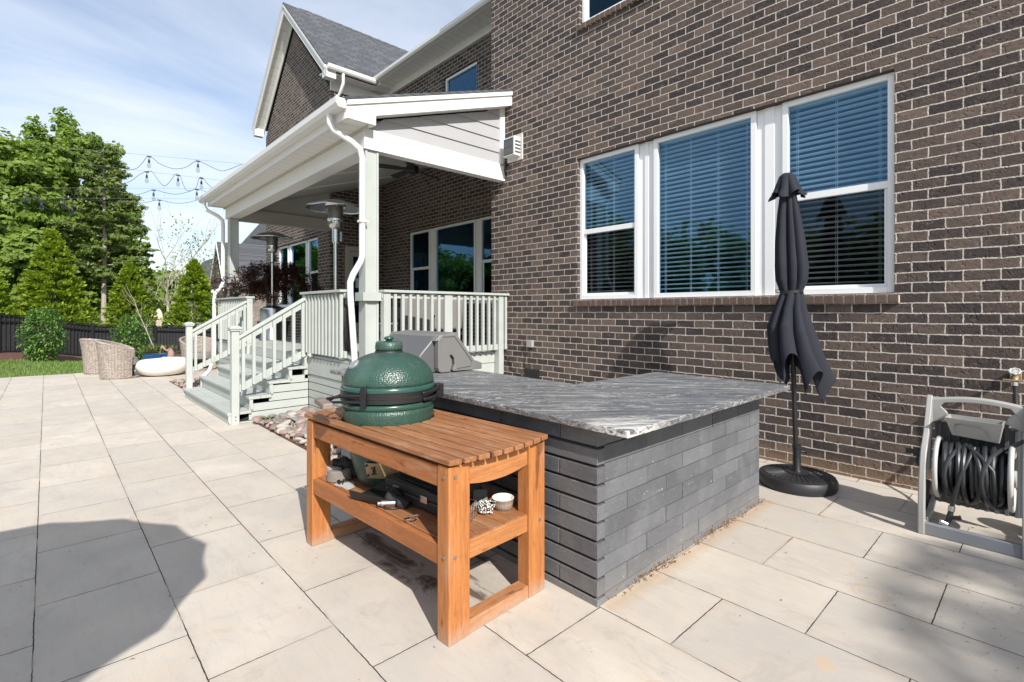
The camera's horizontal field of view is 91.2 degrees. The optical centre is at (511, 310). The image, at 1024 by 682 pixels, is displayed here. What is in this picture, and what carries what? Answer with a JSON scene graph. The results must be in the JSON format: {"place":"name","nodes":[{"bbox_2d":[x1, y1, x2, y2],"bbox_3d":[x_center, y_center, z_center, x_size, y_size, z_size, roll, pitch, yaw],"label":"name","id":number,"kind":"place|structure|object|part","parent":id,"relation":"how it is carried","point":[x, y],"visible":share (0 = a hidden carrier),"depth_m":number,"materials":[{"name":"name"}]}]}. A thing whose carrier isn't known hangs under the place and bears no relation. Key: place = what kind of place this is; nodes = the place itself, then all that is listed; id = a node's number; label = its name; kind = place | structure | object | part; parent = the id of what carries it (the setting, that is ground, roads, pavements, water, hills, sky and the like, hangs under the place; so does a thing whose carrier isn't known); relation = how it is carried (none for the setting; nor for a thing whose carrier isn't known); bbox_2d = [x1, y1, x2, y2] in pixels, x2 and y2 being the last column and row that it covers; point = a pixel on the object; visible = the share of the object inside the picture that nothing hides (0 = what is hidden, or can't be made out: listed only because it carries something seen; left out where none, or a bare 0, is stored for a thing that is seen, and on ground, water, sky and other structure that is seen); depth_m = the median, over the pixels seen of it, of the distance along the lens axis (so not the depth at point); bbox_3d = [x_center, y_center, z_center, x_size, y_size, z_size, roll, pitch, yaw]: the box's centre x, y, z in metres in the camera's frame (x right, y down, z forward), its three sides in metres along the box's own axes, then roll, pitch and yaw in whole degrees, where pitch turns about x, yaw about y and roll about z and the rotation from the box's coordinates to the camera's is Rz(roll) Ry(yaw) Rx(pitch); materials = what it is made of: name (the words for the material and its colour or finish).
{"place":"outdoors","nodes":[
{"label":"outdoors","id":0,"kind":"place"},
{"bbox_2d":[0,324,220,377],"bbox_3d":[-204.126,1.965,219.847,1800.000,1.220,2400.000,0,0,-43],"label":"ground","id":1,"kind":"structure","parent":0,"point":[43,368],"depth_m":12.36,"materials":[{"name":"green plant"}]},
{"bbox_2d":[0,219,22,281],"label":"tree","id":2,"kind":"object","parent":1,"relation":"on","point":[14,279],"visible":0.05,"depth_m":27.70,"materials":[{"name":"green plant"}]},
{"bbox_2d":[0,269,25,316],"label":"conifer","id":3,"kind":"object","parent":1,"relation":"on","point":[4,302],"visible":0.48,"depth_m":17.71,"materials":[{"name":"green plant"}]},
{"bbox_2d":[0,127,75,270],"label":"tree","id":4,"kind":"object","parent":1,"relation":"on","point":[27,173],"visible":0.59,"depth_m":29.47,"materials":[{"name":"green plant"}]},
{"bbox_2d":[0,225,79,312],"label":"tree","id":5,"kind":"object","parent":1,"relation":"on","point":[19,246],"visible":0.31,"depth_m":27.04,"materials":[{"name":"green plant"}]},
{"bbox_2d":[13,306,69,360],"bbox_3d":[-13.373,0.650,14.286,1.239,1.606,1.266,0,0,-43],"label":"laurel shrub","id":6,"kind":"object","parent":1,"relation":"on","point":[42,350],"visible":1,"depth_m":14.14,"materials":[{"name":"green plant"}]},
{"bbox_2d":[10,115,91,264],"bbox_3d":[-33.773,-5.838,36.014,5.900,16.408,5.976,0,0,-43],"label":"tree","id":7,"kind":"object","parent":1,"relation":"on","point":[57,160],"visible":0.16,"depth_m":35.80,"materials":[{"name":"green plant"}]},
{"bbox_2d":[6,228,99,325],"bbox_3d":[-17.032,-0.743,18.677,2.817,4.681,3.123,0,0,-43],"label":"conifer","id":8,"kind":"object","parent":1,"relation":"on","point":[52,255],"visible":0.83,"depth_m":18.33,"materials":[{"name":"green plant"}]},
{"bbox_2d":[0,358,142,377],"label":"grass","id":9,"kind":"structure","parent":1,"relation":"on","point":[74,364],"depth_m":12.54,"materials":[{"name":"green plant"}]},
{"bbox_2d":[31,106,126,284],"bbox_3d":[-34.424,-6.500,39.090,7.531,18.309,7.001,0,0,-43],"label":"tree","id":10,"kind":"object","parent":1,"relation":"on","point":[66,127],"visible":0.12,"depth_m":38.23,"materials":[{"name":"green plant"}]},
{"bbox_2d":[46,135,159,322],"bbox_3d":[-26.390,-4.398,32.240,6.400,13.220,5.024,0,0,-43],"label":"pine tree","id":11,"kind":"object","parent":1,"relation":"on","point":[103,218],"visible":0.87,"depth_m":31.75,"materials":[{"name":"green plant"}]},
{"bbox_2d":[0,352,217,360],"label":"mulch bed","id":12,"kind":"object","parent":1,"relation":"on","point":[12,355],"visible":0.11,"depth_m":14.94,"materials":[{"name":"brown soil"}]},
{"bbox_2d":[0,314,259,355],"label":"metal fence","id":13,"kind":"object","parent":12,"relation":"on","point":[163,335],"visible":0.27,"depth_m":17.31,"materials":[{"name":"black metal"}]},
{"bbox_2d":[72,168,151,322],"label":"tree","id":14,"kind":"object","parent":1,"relation":"on","point":[133,238],"visible":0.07,"depth_m":42.10,"materials":[{"name":"green plant"}]},
{"bbox_2d":[77,241,161,320],"bbox_3d":[-26.880,-1.052,34.153,4.973,7.655,4.675,0,0,-43],"label":"tree","id":15,"kind":"object","parent":1,"relation":"on","point":[92,290],"visible":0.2,"depth_m":33.02,"materials":[{"name":"green plant"}]},
{"bbox_2d":[60,243,190,325],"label":"distant wood","id":16,"kind":"object","parent":1,"relation":"on","point":[161,291],"visible":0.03,"depth_m":58.07,"materials":[{"name":"green plant"}]},
{"bbox_2d":[97,261,159,326],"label":"conifer","id":17,"kind":"object","parent":1,"relation":"on","point":[130,277],"visible":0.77,"depth_m":21.23,"materials":[{"name":"green plant"}]},
{"bbox_2d":[95,256,164,309],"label":"pine tree","id":18,"kind":"object","parent":1,"relation":"on","point":[152,297],"visible":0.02,"depth_m":44.83,"materials":[{"name":"green plant"}]},
{"bbox_2d":[106,313,157,359],"bbox_3d":[-11.046,0.798,14.591,1.222,1.470,1.208,0,0,-43],"label":"laurel shrub","id":19,"kind":"object","parent":1,"relation":"on","point":[122,332],"visible":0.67,"depth_m":14.45,"materials":[{"name":"green plant"}]},
{"bbox_2d":[154,308,162,326],"bbox_3d":[-16.897,1.116,23.999,0.511,2.509,0.511,0,0,-43],"label":"beige umbrella","id":20,"kind":"object","parent":1,"relation":"on","point":[159,322],"visible":0.48,"depth_m":23.90,"materials":[{"name":"fabric"}]},
{"bbox_2d":[128,177,224,324],"bbox_3d":[-21.917,-3.231,32.901,5.308,11.124,6.470,0,0,21],"label":"bare tree","id":21,"kind":"object","parent":1,"relation":"on","point":[167,295],"visible":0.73,"depth_m":33.20,"materials":[{"name":"brown plant"}]},
{"bbox_2d":[139,213,227,324],"bbox_3d":[-18.893,-1.670,28.791,4.799,8.000,4.372,0,0,9],"label":"bare tree","id":22,"kind":"object","parent":1,"relation":"on","point":[175,271],"visible":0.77,"depth_m":29.20,"materials":[{"name":"brown plant"}]},
{"bbox_2d":[160,258,217,327],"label":"conifer","id":23,"kind":"object","parent":1,"relation":"on","point":[199,296],"visible":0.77,"depth_m":23.13,"materials":[{"name":"green plant"}]},
{"bbox_2d":[187,224,265,326],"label":"neighbour house","id":24,"kind":"structure","parent":1,"relation":"on","point":[250,249],"depth_m":38.98,"materials":[{"name":"brick"}]},
{"bbox_2d":[209,257,328,337],"bbox_3d":[-5.100,-0.270,10.679,2.379,1.740,0.978,0,0,-43],"label":"maple tree","id":25,"kind":"object","parent":1,"relation":"on","point":[288,276],"visible":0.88,"depth_m":10.51,"materials":[{"name":"red plant"}]},
{"bbox_2d":[252,0,1023,493],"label":"brick house","id":26,"kind":"structure","parent":1,"relation":"on","point":[620,220],"depth_m":5.35,"materials":[{"name":"brown brick"}]},
{"bbox_2d":[279,245,288,306],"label":"window","id":27,"kind":"structure","parent":26,"relation":"in","point":[280,249],"depth_m":14.47,"materials":[{"name":"white plastic"}]},
{"bbox_2d":[290,240,306,304],"bbox_3d":[-5.775,-0.975,13.605,0.060,1.750,1.200,0,0,-43],"label":"window","id":28,"kind":"structure","parent":26,"relation":"in","point":[291,246],"depth_m":13.99,"materials":[{"name":"white plastic"}]},
{"bbox_2d":[309,237,317,286],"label":"window","id":29,"kind":"structure","parent":26,"relation":"in","point":[314,239],"depth_m":13.00,"materials":[{"name":"white plastic"}]},
{"bbox_2d":[350,251,358,332],"bbox_3d":[-3.723,-0.460,12.475,0.670,2.000,0.130,0,0,-43],"label":"door","id":30,"kind":"structure","parent":26,"relation":"in","point":[352,254],"depth_m":12.38,"materials":[{"name":"paint"}]},
{"bbox_2d":[410,229,430,294],"bbox_3d":[-2.148,-1.015,11.829,0.060,1.730,0.840,0,0,-43],"label":"window","id":31,"kind":"structure","parent":26,"relation":"in","point":[412,269],"depth_m":12.08,"materials":[{"name":"white plastic"}]},
{"bbox_2d":[435,219,475,303],"bbox_3d":[-1.229,-1.015,10.840,0.060,1.730,1.460,0,0,-43],"label":"window","id":32,"kind":"structure","parent":26,"relation":"in","point":[470,221],"depth_m":10.89,"materials":[{"name":"white plastic"}]},
{"bbox_2d":[446,61,476,91],"bbox_3d":[-1.052,-4.300,10.649,0.060,1.600,1.140,0,0,-43],"label":"window","id":33,"kind":"structure","parent":26,"relation":"in","point":[473,65],"depth_m":10.72,"materials":[{"name":"white plastic"}]},
{"bbox_2d":[480,216,490,302],"bbox_3d":[-0.348,-1.015,9.891,0.060,1.730,0.810,0,0,-43],"label":"window","id":34,"kind":"structure","parent":26,"relation":"in","point":[482,262],"depth_m":10.14,"materials":[{"name":"white plastic"}]},
{"bbox_2d":[582,0,624,22],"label":"window","id":35,"kind":"structure","parent":26,"relation":"in","point":[585,3],"depth_m":6.42,"materials":[{"name":"white plastic"}]},
{"bbox_2d":[580,144,639,298],"bbox_3d":[1.221,-1.046,6.199,0.135,1.796,0.870,0,0,-43],"label":"window","id":36,"kind":"structure","parent":26,"relation":"in","point":[634,150],"depth_m":6.18,"materials":[{"name":"white plastic"}]},
{"bbox_2d":[654,111,756,297],"bbox_3d":[2.034,-1.046,5.323,0.135,1.796,1.120,0,0,-43],"label":"window","id":37,"kind":"structure","parent":26,"relation":"in","point":[751,117],"depth_m":5.31,"materials":[{"name":"white plastic"}]},
{"bbox_2d":[782,72,893,294],"bbox_3d":[2.866,-1.046,4.427,0.135,1.796,0.852,0,0,-43],"label":"window","id":38,"kind":"structure","parent":26,"relation":"in","point":[886,80],"depth_m":4.38,"materials":[{"name":"white plastic"}]},
{"bbox_2d":[1002,368,1023,404],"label":"garden tap","id":39,"kind":"object","parent":26,"relation":"attached to","point":[1015,379],"visible":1,"depth_m":3.43,"materials":[{"name":"gold metal"}]},
{"bbox_2d":[0,0,479,300],"label":"sky","id":40,"kind":"structure","parent":0,"point":[179,79],"materials":[{"name":"blue"}]},
{"bbox_2d":[379,299,434,337],"bbox_3d":[-1.554,0.200,7.191,0.687,0.800,0.760,0,0,37],"label":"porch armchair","id":41,"kind":"object","parent":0,"point":[414,315],"visible":0.3,"depth_m":6.94,"materials":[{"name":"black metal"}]},
{"bbox_2d":[434,299,466,342],"bbox_3d":[-1.173,0.200,8.091,0.760,0.800,0.687,0,0,-33],"label":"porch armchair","id":42,"kind":"object","parent":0,"point":[454,315],"visible":0.09,"depth_m":7.87,"materials":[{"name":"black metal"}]},
{"bbox_2d":[0,367,1023,681],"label":"patio","id":43,"kind":"structure","parent":0,"point":[168,577],"depth_m":2.57,"materials":[{"name":"beige stone"}]},
{"bbox_2d":[79,338,112,374],"bbox_3d":[-9.302,1.005,11.358,0.790,0.809,0.755,0,0,12],"label":"wicker chair","id":44,"kind":"object","parent":43,"relation":"on","point":[89,356],"visible":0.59,"depth_m":11.05,"materials":[{"name":"beige wicker"}]},
{"bbox_2d":[95,340,139,379],"bbox_3d":[-8.281,1.005,10.547,0.755,0.809,0.790,0,0,-33],"label":"wicker chair","id":45,"kind":"object","parent":43,"relation":"on","point":[117,361],"visible":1,"depth_m":10.26,"materials":[{"name":"beige wicker"}]},
{"bbox_2d":[123,284,178,359],"bbox_3d":[-8.880,0.359,12.318,1.164,2.102,1.149,0,0,-43],"label":"blue planter","id":46,"kind":"object","parent":43,"relation":"on","point":[153,349],"visible":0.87,"depth_m":12.18,"materials":[{"name":"ceramic"}]},
{"bbox_2d":[134,357,184,375],"bbox_3d":[-7.657,1.209,11.000,1.001,0.402,0.897,0,0,-43],"label":"bowl","id":47,"kind":"object","parent":43,"relation":"on","point":[164,366],"visible":0.91,"depth_m":10.68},
{"bbox_2d":[161,346,174,356],"bbox_3d":[-8.350,1.124,12.149,0.299,0.578,0.149,0,0,-43],"label":"bird statue","id":48,"kind":"object","parent":47,"relation":"on","point":[171,352],"visible":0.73,"depth_m":12.14,"materials":[{"name":"ceramic"}]},
{"bbox_2d":[179,336,217,370],"bbox_3d":[-7.519,1.005,12.022,0.755,0.809,0.790,0,0,32],"label":"wicker chair","id":49,"kind":"object","parent":43,"relation":"on","point":[199,348],"visible":0.38,"depth_m":12.17,"materials":[{"name":"beige wicker"}]},
{"bbox_2d":[169,381,336,462],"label":"bed soil","id":50,"kind":"structure","parent":43,"relation":"on","point":[303,446],"depth_m":5.57,"materials":[{"name":"brown soil"}]},
{"bbox_2d":[171,378,199,387],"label":"gravel","id":51,"kind":"structure","parent":50,"relation":"on","point":[176,383],"depth_m":9.60,"materials":[{"name":"beige gravel"}]},
{"bbox_2d":[252,416,265,423],"bbox_3d":[-3.154,1.364,6.272,0.124,0.087,0.191,28,6,36],"label":"river stone","id":52,"kind":"object","parent":50,"relation":"on","point":[255,419],"visible":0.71,"depth_m":6.21,"materials":[{"name":"pink stone"}]},
{"bbox_2d":[263,419,272,423],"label":"river stone","id":53,"kind":"object","parent":50,"relation":"on","point":[267,421],"visible":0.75,"depth_m":6.10,"materials":[{"name":"pink stone"}]},
{"bbox_2d":[259,414,284,423],"bbox_3d":[-2.896,1.317,6.078,0.235,0.086,0.610,0,0,-43],"label":"weed","id":54,"kind":"object","parent":50,"relation":"on","point":[267,417],"visible":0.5,"depth_m":6.18,"materials":[{"name":"green plant"}]},
{"bbox_2d":[270,424,277,429],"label":"river stone","id":55,"kind":"object","parent":50,"relation":"on","point":[272,426],"visible":0.56,"depth_m":5.79,"materials":[{"name":"pink stone"}]},
{"bbox_2d":[276,427,286,433],"bbox_3d":[-2.620,1.355,5.705,0.097,0.054,0.130,6,20,6],"label":"river stone","id":56,"kind":"object","parent":50,"relation":"on","point":[280,428],"visible":0.68,"depth_m":5.68,"materials":[{"name":"white stone"}]},
{"bbox_2d":[276,424,290,428],"bbox_3d":[-2.646,1.348,5.815,0.166,0.072,0.121,21,-33,-37],"label":"river stone","id":57,"kind":"object","parent":50,"relation":"on","point":[282,425],"visible":0.6,"depth_m":5.77,"materials":[{"name":"beige stone"}]},
{"bbox_2d":[279,429,288,434],"bbox_3d":[-2.545,1.355,5.618,0.118,0.052,0.077,5,17,-11],"label":"river stone","id":58,"kind":"object","parent":50,"relation":"on","point":[283,432],"visible":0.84,"depth_m":5.59,"materials":[{"name":"pink stone"}]},
{"bbox_2d":[281,419,291,424],"bbox_3d":[-2.686,1.343,5.937,0.139,0.079,0.190,-21,8,19],"label":"river stone","id":59,"kind":"object","parent":50,"relation":"on","point":[288,421],"visible":0.44,"depth_m":5.91,"materials":[{"name":"beige stone"}]},
{"bbox_2d":[287,411,296,415],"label":"river stone","id":60,"kind":"object","parent":50,"relation":"on","point":[292,413],"visible":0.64,"depth_m":6.51,"materials":[{"name":"beige stone"}]},
{"bbox_2d":[290,417,300,422],"bbox_3d":[-2.638,1.337,6.141,0.127,0.078,0.172,12,-16,19],"label":"river stone","id":61,"kind":"object","parent":50,"relation":"on","point":[294,419],"visible":0.56,"depth_m":6.08,"materials":[{"name":"grey stone"}]},
{"bbox_2d":[294,433,303,437],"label":"river stone","id":62,"kind":"object","parent":50,"relation":"on","point":[299,435],"visible":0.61,"depth_m":5.37,"materials":[{"name":"stone"}]},
{"bbox_2d":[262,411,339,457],"bbox_3d":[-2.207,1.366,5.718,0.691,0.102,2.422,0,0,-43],"label":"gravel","id":63,"kind":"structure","parent":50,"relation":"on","point":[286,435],"depth_m":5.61,"materials":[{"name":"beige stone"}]},
{"bbox_2d":[295,419,306,424],"bbox_3d":[-2.550,1.336,6.049,0.112,0.064,0.156,-7,2,17],"label":"river stone","id":64,"kind":"object","parent":50,"relation":"on","point":[301,421],"visible":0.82,"depth_m":6.01,"materials":[{"name":"beige stone"}]},
{"bbox_2d":[299,439,306,443],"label":"river stone","id":65,"kind":"object","parent":50,"relation":"on","point":[303,441],"visible":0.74,"depth_m":5.17,"materials":[{"name":"white stone"}]},
{"bbox_2d":[300,406,309,410],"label":"river stone","id":66,"kind":"object","parent":50,"relation":"on","point":[306,408],"visible":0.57,"depth_m":6.74,"materials":[{"name":"stone"}]},
{"bbox_2d":[332,447,340,454],"bbox_3d":[-1.677,1.358,4.842,0.153,0.077,0.104,-28,-1,42],"label":"river stone","id":67,"kind":"object","parent":50,"relation":"on","point":[336,451],"visible":0.56,"depth_m":4.79,"materials":[{"name":"pink stone"}]},
{"bbox_2d":[182,89,512,424],"bbox_3d":[-3.014,-1.151,9.182,4.818,5.123,6.840,0,0,-43],"label":"covered porch","id":68,"kind":"object","parent":43,"relation":"on","point":[336,143],"visible":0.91,"depth_m":6.74,"materials":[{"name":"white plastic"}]},
{"bbox_2d":[7,198,195,212],"bbox_3d":[-9.000,-2.242,10.800,4.531,0.393,0.066,0,0,0],"label":"string light","id":69,"kind":"object","parent":68,"relation":"hanging from","point":[41,203],"visible":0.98,"depth_m":10.80,"materials":[{"name":"black plastic"}]},
{"bbox_2d":[0,187,210,204],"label":"string light","id":70,"kind":"object","parent":68,"relation":"hanging from","point":[198,189],"visible":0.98,"depth_m":10.50,"materials":[{"name":"black plastic"}]},
{"bbox_2d":[35,142,241,170],"bbox_3d":[-7.193,-2.971,9.700,4.092,0.598,0.066,0,0,0],"label":"string light","id":71,"kind":"object","parent":68,"relation":"hanging from","point":[144,159],"visible":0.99,"depth_m":9.70,"materials":[{"name":"black plastic"}]},
{"bbox_2d":[73,162,221,190],"bbox_3d":[-7.329,-2.707,10.100,3.207,0.590,0.066,0,0,0],"label":"string light","id":72,"kind":"object","parent":68,"relation":"hanging from","point":[158,180],"visible":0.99,"depth_m":10.10,"materials":[{"name":"black plastic"}]},
{"bbox_2d":[250,232,293,340],"bbox_3d":[-4.938,-0.512,10.330,0.813,2.224,0.813,0,0,24],"label":"patio heater","id":73,"kind":"object","parent":68,"relation":"on","point":[271,239],"visible":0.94,"depth_m":10.23,"materials":[{"name":"metal"}]},
{"bbox_2d":[306,199,358,351],"bbox_3d":[-2.580,-0.512,7.334,0.813,2.224,0.813,0,0,-43],"label":"patio heater","id":74,"kind":"object","parent":68,"relation":"on","point":[335,209],"visible":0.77,"depth_m":7.28,"materials":[{"name":"metal"}]},
{"bbox_2d":[379,161,438,178],"bbox_3d":[-1.706,-2.500,8.455,1.256,0.420,1.207,0,0,-43],"label":"ceiling fan","id":75,"kind":"object","parent":68,"relation":"hanging from","point":[412,168],"visible":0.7,"depth_m":8.34,"materials":[{"name":"black metal"}]},
{"bbox_2d":[391,304,461,335],"bbox_3d":[-1.931,0.180,10.898,0.640,0.680,2.060,0,0,-43],"label":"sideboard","id":76,"kind":"object","parent":68,"relation":"on","point":[398,310],"visible":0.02,"depth_m":11.08,"materials":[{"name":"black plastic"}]},
{"bbox_3d":[-2.585,0.200,11.150,0.015,0.560,0.580,0,0,-43],"label":"door","id":77,"kind":"part","parent":76,"relation":"part of","materials":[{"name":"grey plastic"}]},
{"bbox_2d":[304,407,547,646],"bbox_3d":[-0.542,1.017,2.798,1.473,0.786,0.637,0,0,44],"label":"grill table","id":78,"kind":"object","parent":43,"relation":"on","point":[462,452],"visible":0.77,"depth_m":2.43,"materials":[{"name":"brown wood"}]},
{"bbox_2d":[326,463,341,475],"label":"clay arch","id":79,"kind":"structure","parent":78,"relation":"on","point":[330,467],"depth_m":3.04,"materials":[{"name":"beige ceramic"}]},
{"bbox_2d":[326,468,351,482],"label":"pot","id":80,"kind":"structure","parent":78,"relation":"on","point":[333,476],"depth_m":2.93,"materials":[{"name":"beige ceramic"}]},
{"bbox_2d":[332,456,356,476],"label":"grill gloves","id":81,"kind":"object","parent":78,"relation":"on","point":[345,462],"visible":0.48,"depth_m":3.01,"materials":[{"name":"black fabric"}]},
{"bbox_2d":[334,480,355,489],"bbox_3d":[-0.949,0.991,2.888,0.166,0.016,0.105,0,0,37],"label":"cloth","id":82,"kind":"object","parent":78,"relation":"on","point":[348,485],"visible":0.94,"depth_m":2.86,"materials":[{"name":"white fabric"}]},
{"bbox_2d":[337,479,347,484],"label":"charcoal crumbs","id":83,"kind":"object","parent":82,"relation":"on","point":[340,481],"visible":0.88,"depth_m":2.90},
{"bbox_2d":[314,336,443,486],"bbox_3d":[-0.776,0.572,2.925,0.687,0.847,0.563,0,0,-43],"label":"kamado grill","id":84,"kind":"object","parent":78,"relation":"on","point":[388,382],"visible":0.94,"depth_m":2.77,"materials":[{"name":"green ceramic"}]},
{"bbox_2d":[365,463,398,478],"bbox_3d":[-0.716,0.880,2.769,0.189,0.090,0.048,0,0,-4],"label":"draft door","id":85,"kind":"structure","parent":84,"relation":"in","point":[373,470],"depth_m":2.76,"materials":[{"name":"gold metal"}]},
{"bbox_2d":[349,481,411,504],"bbox_3d":[-0.663,0.971,2.654,0.361,0.054,0.189,0,0,30],"label":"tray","id":86,"kind":"object","parent":78,"relation":"on","point":[375,494],"visible":0.59,"depth_m":2.66,"materials":[{"name":"metal"}]},
{"bbox_2d":[377,499,398,508],"bbox_3d":[-0.615,0.979,2.562,0.115,0.040,0.112,0,0,31],"label":"lighter","id":87,"kind":"object","parent":78,"relation":"on","point":[385,504],"visible":0.67,"depth_m":2.54,"materials":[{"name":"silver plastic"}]},
{"bbox_2d":[384,485,410,508],"bbox_3d":[-0.607,0.964,2.627,0.136,0.096,0.247,0,0,-30],"label":"oven mitt","id":88,"kind":"object","parent":78,"relation":"on","point":[395,494],"visible":0.76,"depth_m":2.55,"materials":[{"name":"black fabric"}]},
{"bbox_2d":[403,514,419,521],"bbox_3d":[-0.472,0.977,2.379,0.092,0.045,0.039,0,0,31],"label":"clip","id":89,"kind":"object","parent":78,"relation":"on","point":[407,519],"visible":1,"depth_m":2.38,"materials":[{"name":"metal"}]},
{"bbox_2d":[385,472,481,515],"bbox_3d":[-0.425,0.944,2.674,0.450,0.108,0.297,0,0,41],"label":"carry case","id":90,"kind":"object","parent":78,"relation":"on","point":[422,494],"visible":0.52,"depth_m":2.57,"materials":[{"name":"black plastic"}]},
{"bbox_2d":[470,499,476,521],"bbox_3d":[-0.239,0.959,2.419,0.114,0.081,0.104,0,0,18],"label":"wire rack","id":91,"kind":"object","parent":78,"relation":"on","point":[471,505],"visible":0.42,"depth_m":2.41,"materials":[{"name":"metal"}]},
{"bbox_2d":[473,489,487,506],"bbox_3d":[-0.164,0.963,2.582,0.076,0.074,0.062,0,0,-8],"label":"digital thermometer","id":92,"kind":"object","parent":78,"relation":"on","point":[479,495],"visible":0.81,"depth_m":2.58,"materials":[{"name":"grey plastic"}]},
{"bbox_2d":[478,500,495,513],"bbox_3d":[-0.125,0.972,2.485,0.098,0.044,0.079,0,0,-43],"label":"cord bundle","id":93,"kind":"object","parent":78,"relation":"on","point":[488,507],"visible":1,"depth_m":2.47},
{"bbox_2d":[492,493,513,510],"bbox_3d":[-0.046,0.972,2.548,0.113,0.056,0.113,0,0,-43],"label":"ramekin","id":94,"kind":"object","parent":78,"relation":"on","point":[503,501],"visible":0.98,"depth_m":2.52,"materials":[{"name":"ceramic"}]},
{"bbox_2d":[330,368,789,607],"bbox_3d":[0.196,0.992,4.045,2.068,0.932,3.138,0,0,-43],"label":"grill counter","id":95,"kind":"object","parent":43,"relation":"on","point":[644,473],"visible":0.67,"depth_m":2.79,"materials":[{"name":"stone"}]},
{"bbox_2d":[389,330,481,372],"bbox_3d":[-0.795,0.354,4.604,0.653,0.337,0.851,0,0,-43],"label":"gas grill","id":96,"kind":"object","parent":95,"relation":"on","point":[438,351],"visible":0.81,"depth_m":4.31,"materials":[{"name":"metal"}]},
{"bbox_2d":[610,498,764,598],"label":"leaf litter","id":97,"kind":"object","parent":43,"relation":"on","point":[674,561],"visible":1,"depth_m":2.83,"materials":[{"name":"brown plant"}]},
{"bbox_2d":[758,172,838,496],"bbox_3d":[2.309,0.137,4.068,0.570,2.546,0.570,0,0,-43],"label":"garden umbrella","id":98,"kind":"object","parent":43,"relation":"on","point":[793,340],"visible":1,"depth_m":4.03,"materials":[{"name":"black fabric"}]},
{"bbox_2d":[906,395,1023,559],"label":"hose reel cart","id":99,"kind":"object","parent":43,"relation":"on","point":[977,463],"visible":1,"depth_m":3.12,"materials":[{"name":"grey plastic"}]}
]}

